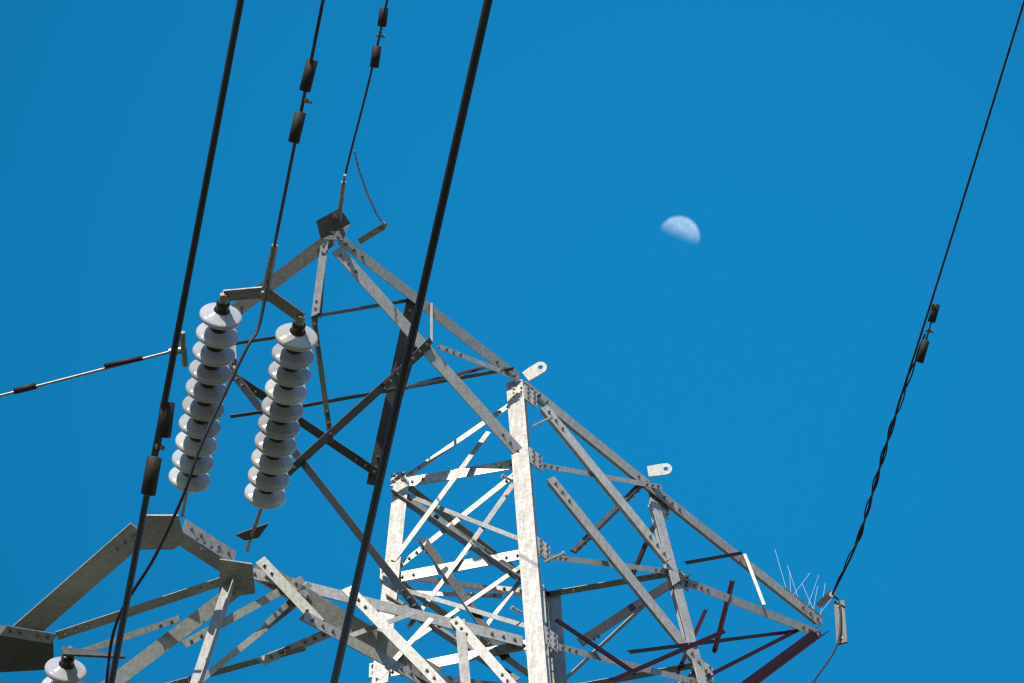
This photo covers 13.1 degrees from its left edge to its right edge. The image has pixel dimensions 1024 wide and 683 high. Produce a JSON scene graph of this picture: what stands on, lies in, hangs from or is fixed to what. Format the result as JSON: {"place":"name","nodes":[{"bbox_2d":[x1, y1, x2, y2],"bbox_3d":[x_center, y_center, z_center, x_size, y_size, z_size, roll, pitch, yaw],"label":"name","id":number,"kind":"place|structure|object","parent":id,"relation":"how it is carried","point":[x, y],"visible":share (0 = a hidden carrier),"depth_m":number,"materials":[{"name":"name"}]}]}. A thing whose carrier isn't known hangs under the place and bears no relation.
{"place":"outdoors","nodes":[
{"label":"outdoors","id":0,"kind":"place"},
{"bbox_2d":[330,0,492,682],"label":"wire","id":1,"kind":"object","parent":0,"point":[429,259],"visible":1,"depth_m":12.72,"materials":[{"name":"black metal"}]},
{"bbox_2d":[0,209,846,682],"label":"steel tower","id":2,"kind":"structure","parent":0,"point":[384,645],"depth_m":27.57,"materials":[{"name":"grey metal"}]},
{"bbox_2d":[9,215,842,682],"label":"bolts","id":3,"kind":"object","parent":2,"relation":"attached to","point":[419,541],"visible":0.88,"depth_m":27.89,"materials":[{"name":"grey metal"}]},
{"bbox_2d":[0,34,933,656],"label":"fittings","id":4,"kind":"object","parent":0,"point":[282,304],"visible":0.98,"depth_m":24.93,"materials":[{"name":"grey metal"}]},
{"bbox_2d":[108,0,243,682],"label":"wire","id":5,"kind":"object","parent":4,"relation":"attached to","point":[186,285],"visible":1,"depth_m":15.57,"materials":[{"name":"black metal"}]},
{"bbox_2d":[42,302,317,682],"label":"insulators","id":6,"kind":"object","parent":4,"relation":"attached to","point":[275,392],"visible":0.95,"depth_m":25.16,"materials":[{"name":"white ceramic"}]},
{"bbox_2d":[55,299,305,682],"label":"insulator caps","id":7,"kind":"object","parent":6,"relation":"attached to","point":[66,662],"visible":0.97,"depth_m":25.09,"materials":[{"name":"black metal"}]},
{"bbox_2d":[105,281,268,682],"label":"jumper","id":8,"kind":"object","parent":4,"relation":"attached to","point":[139,581],"visible":0.94,"depth_m":24.37,"materials":[{"name":"metal"}]},
{"bbox_2d":[273,0,324,246],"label":"wire","id":9,"kind":"object","parent":4,"relation":"attached to","point":[294,144],"visible":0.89,"depth_m":23.98,"materials":[{"name":"black metal"}]},
{"bbox_2d":[344,0,387,173],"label":"wire","id":10,"kind":"object","parent":4,"relation":"attached to","point":[362,106],"visible":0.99,"depth_m":27.72,"materials":[{"name":"black metal"}]},
{"bbox_2d":[354,150,382,223],"bbox_3d":[-0.914,-0.967,28.261,0.021,0.184,0.660,-13,-59,8],"label":"wire","id":11,"kind":"object","parent":4,"relation":"attached to","point":[365,188],"visible":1,"depth_m":28.16,"materials":[{"name":"grey metal"}]},
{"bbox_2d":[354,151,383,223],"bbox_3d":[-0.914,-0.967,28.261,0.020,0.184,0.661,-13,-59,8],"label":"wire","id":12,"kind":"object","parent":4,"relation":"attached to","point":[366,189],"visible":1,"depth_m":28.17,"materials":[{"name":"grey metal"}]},
{"bbox_2d":[13,7,939,495],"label":"vibration dampers","id":13,"kind":"object","parent":4,"relation":"attached to","point":[165,431],"visible":1,"depth_m":23.48,"materials":[{"name":"black metal"}]},
{"bbox_2d":[812,596,841,682],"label":"wire","id":14,"kind":"object","parent":4,"relation":"attached to","point":[834,650],"visible":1,"depth_m":29.55,"materials":[{"name":"metal"}]},
{"bbox_2d":[833,333,925,592],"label":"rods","id":15,"kind":"object","parent":4,"relation":"attached to","point":[880,459],"visible":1,"depth_m":29.32,"materials":[{"name":"metal"}]},
{"bbox_2d":[832,0,1023,594],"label":"wire","id":16,"kind":"object","parent":4,"relation":"attached to","point":[958,215],"visible":1,"depth_m":28.47,"materials":[{"name":"black metal"}]},
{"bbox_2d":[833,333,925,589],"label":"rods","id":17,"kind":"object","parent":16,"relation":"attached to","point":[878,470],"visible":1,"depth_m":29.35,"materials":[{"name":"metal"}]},
{"bbox_2d":[0,0,1023,682],"label":"sky","id":18,"kind":"structure","parent":0,"point":[720,231],"materials":[{"name":"blue"}]}
]}

